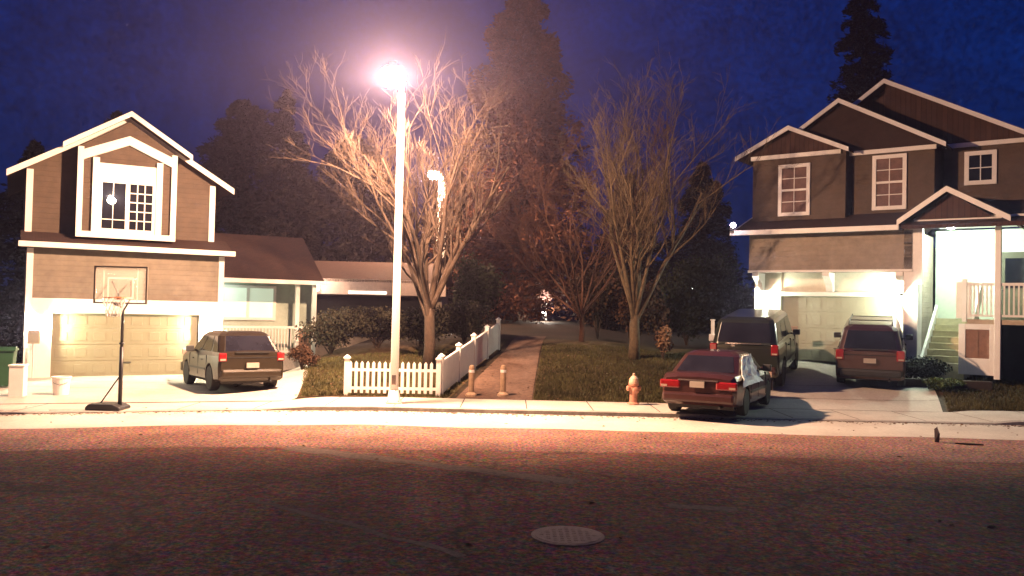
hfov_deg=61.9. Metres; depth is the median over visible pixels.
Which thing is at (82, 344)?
garage door
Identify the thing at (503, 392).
bollard
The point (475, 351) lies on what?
picket fence
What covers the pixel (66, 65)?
sky
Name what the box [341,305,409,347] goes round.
shrub
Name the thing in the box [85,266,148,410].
basketball hoop
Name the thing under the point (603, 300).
shrub
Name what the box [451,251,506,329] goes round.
shrub
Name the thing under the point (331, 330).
shrub
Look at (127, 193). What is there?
window
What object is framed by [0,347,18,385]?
wheelie bin
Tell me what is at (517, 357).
footpath
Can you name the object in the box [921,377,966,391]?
shrub
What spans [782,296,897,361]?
garage door
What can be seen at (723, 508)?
road repair spot
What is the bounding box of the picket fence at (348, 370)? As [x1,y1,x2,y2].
[344,354,441,396]
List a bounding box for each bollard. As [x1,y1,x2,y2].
[465,365,476,396]
[497,365,508,396]
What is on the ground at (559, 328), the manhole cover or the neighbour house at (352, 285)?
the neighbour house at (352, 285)
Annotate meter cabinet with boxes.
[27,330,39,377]
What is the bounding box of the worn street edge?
[0,424,1023,462]
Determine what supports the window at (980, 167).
in the taupe house at (870, 197)
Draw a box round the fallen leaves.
[2,355,1023,564]
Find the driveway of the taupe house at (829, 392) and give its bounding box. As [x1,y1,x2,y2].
[749,360,942,411]
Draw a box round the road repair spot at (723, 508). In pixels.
[668,504,737,510]
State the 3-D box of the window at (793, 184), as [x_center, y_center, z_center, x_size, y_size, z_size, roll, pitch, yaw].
[9.573,-3.326,28.963,1.080,1.760,0.080,0,-2,37]
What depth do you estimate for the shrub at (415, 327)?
28.76 m
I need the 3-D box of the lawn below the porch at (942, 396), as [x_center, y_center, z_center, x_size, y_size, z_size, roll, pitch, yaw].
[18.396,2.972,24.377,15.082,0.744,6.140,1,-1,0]
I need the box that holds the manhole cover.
[531,526,604,545]
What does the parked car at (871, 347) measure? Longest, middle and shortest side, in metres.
4.745 x 2.240 x 1.878 m
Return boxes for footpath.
[456,336,545,399]
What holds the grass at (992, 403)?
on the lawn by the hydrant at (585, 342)
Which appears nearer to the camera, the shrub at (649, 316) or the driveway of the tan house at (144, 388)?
the driveway of the tan house at (144, 388)
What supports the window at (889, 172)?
in the taupe house at (870, 197)
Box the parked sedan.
[660,349,772,415]
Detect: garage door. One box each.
[50,313,197,376]
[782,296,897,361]
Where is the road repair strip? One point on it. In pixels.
(534, 477)
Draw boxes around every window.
[98,163,156,234]
[223,284,276,320]
[316,295,420,336]
[778,163,810,216]
[872,153,906,210]
[964,149,996,185]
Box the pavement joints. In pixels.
[15,376,1019,421]
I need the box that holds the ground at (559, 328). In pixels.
[1,309,1023,421]
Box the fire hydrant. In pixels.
[626,373,640,404]
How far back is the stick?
16.15 m
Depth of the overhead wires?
43.19 m
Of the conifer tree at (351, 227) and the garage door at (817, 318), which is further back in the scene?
the conifer tree at (351, 227)
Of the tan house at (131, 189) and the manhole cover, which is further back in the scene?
the tan house at (131, 189)
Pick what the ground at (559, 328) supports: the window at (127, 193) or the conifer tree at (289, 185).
the conifer tree at (289, 185)
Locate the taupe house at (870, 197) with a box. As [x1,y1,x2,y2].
[730,79,1023,381]
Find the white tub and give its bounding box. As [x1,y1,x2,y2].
[51,376,71,394]
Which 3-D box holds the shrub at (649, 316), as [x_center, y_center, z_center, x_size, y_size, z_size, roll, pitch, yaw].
[4.892,0.722,32.891,2.718,2.811,2.598,2,-2,-39]
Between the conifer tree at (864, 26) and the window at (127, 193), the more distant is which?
the conifer tree at (864, 26)
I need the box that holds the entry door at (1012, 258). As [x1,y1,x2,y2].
[993,248,1023,318]
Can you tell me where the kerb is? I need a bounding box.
[0,405,1023,424]
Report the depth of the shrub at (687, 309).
33.25 m
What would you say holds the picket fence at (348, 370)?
on the lawn by the picket fence at (448, 343)
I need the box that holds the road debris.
[934,427,939,442]
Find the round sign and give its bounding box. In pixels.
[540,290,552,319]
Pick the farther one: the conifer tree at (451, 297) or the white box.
the conifer tree at (451, 297)
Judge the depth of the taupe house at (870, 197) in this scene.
27.49 m
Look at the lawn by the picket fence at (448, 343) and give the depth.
28.16 m
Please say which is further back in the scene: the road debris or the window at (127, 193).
the window at (127, 193)
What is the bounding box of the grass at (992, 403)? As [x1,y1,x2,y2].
[300,342,1023,411]
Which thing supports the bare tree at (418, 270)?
on the lawn by the picket fence at (448, 343)
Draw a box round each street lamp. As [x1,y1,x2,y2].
[381,61,404,404]
[429,167,445,257]
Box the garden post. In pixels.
[709,319,714,342]
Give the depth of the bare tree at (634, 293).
26.95 m
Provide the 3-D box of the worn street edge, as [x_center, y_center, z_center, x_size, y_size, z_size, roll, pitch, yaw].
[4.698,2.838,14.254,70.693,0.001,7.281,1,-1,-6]
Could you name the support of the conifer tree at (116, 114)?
on the ground at (559, 328)
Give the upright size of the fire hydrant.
0.770 m
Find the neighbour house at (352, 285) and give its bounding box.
[314,261,452,355]
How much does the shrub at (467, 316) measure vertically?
1.644 m
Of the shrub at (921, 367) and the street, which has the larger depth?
the shrub at (921, 367)
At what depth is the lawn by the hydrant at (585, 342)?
26.37 m
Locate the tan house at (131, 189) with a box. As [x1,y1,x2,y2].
[6,111,325,377]
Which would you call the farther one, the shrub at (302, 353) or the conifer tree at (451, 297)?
the conifer tree at (451, 297)
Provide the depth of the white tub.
20.69 m
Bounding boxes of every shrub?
[286,344,320,369]
[294,306,370,354]
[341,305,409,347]
[400,306,455,345]
[435,297,496,341]
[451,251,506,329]
[563,258,628,338]
[607,271,669,336]
[655,255,729,344]
[701,253,754,331]
[905,356,952,378]
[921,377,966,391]
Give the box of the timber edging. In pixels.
[901,378,991,390]
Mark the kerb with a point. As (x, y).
(501, 411)
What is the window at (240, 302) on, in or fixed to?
in the tan house at (131, 189)
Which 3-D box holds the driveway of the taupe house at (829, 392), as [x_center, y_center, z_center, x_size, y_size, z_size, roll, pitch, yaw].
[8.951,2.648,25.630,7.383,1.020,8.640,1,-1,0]
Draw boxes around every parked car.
[181,330,283,390]
[834,314,912,385]
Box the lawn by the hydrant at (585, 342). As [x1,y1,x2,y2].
[532,339,695,402]
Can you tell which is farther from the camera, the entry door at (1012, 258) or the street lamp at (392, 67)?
the entry door at (1012, 258)
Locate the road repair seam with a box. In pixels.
[246,497,465,556]
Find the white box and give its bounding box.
[8,364,28,396]
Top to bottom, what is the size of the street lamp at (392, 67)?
8.000 m
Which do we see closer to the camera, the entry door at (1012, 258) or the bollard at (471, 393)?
the bollard at (471, 393)
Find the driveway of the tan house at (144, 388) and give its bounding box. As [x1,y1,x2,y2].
[0,365,307,403]
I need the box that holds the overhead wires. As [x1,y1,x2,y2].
[462,215,518,242]
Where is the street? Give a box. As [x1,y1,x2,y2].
[0,447,1023,575]
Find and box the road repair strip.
[283,446,580,484]
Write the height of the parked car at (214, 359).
1.540 m
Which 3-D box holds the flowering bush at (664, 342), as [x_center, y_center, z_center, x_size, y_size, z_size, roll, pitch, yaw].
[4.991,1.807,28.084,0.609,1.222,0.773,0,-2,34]
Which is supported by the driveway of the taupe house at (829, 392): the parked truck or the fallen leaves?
the parked truck
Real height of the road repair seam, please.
0.001 m
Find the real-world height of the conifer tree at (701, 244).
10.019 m
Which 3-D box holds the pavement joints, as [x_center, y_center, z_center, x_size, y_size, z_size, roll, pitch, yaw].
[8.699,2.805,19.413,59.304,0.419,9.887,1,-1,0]
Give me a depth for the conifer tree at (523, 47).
44.67 m
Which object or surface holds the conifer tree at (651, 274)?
on the ground at (559, 328)
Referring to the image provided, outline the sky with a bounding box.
[0,0,1023,308]
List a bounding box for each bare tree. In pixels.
[262,34,540,372]
[448,72,723,341]
[550,37,797,359]
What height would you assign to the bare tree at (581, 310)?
8.654 m
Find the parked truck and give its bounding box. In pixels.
[710,309,799,385]
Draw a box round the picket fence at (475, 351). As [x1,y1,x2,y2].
[438,317,500,394]
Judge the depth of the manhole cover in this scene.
8.99 m
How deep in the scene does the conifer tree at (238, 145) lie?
50.76 m
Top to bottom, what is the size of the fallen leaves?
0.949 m
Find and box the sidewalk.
[0,397,1023,421]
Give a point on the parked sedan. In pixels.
(738, 381)
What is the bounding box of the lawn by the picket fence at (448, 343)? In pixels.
[297,337,509,397]
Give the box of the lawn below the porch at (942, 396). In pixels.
[938,378,1022,411]
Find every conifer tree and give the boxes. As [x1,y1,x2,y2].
[0,139,45,363]
[104,110,122,122]
[194,98,329,257]
[233,88,325,256]
[299,133,411,262]
[410,169,505,314]
[428,0,615,323]
[572,172,677,330]
[642,161,754,331]
[826,0,895,104]
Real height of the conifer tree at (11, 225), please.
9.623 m
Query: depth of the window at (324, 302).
36.80 m
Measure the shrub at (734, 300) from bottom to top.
3.763 m
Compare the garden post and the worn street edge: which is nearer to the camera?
the worn street edge
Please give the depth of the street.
9.93 m
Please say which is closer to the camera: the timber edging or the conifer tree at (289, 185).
the timber edging
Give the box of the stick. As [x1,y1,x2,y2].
[955,443,983,444]
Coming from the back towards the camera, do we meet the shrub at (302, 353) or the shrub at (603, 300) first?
the shrub at (603, 300)
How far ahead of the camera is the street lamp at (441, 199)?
41.93 m
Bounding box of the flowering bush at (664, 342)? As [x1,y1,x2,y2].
[652,324,673,359]

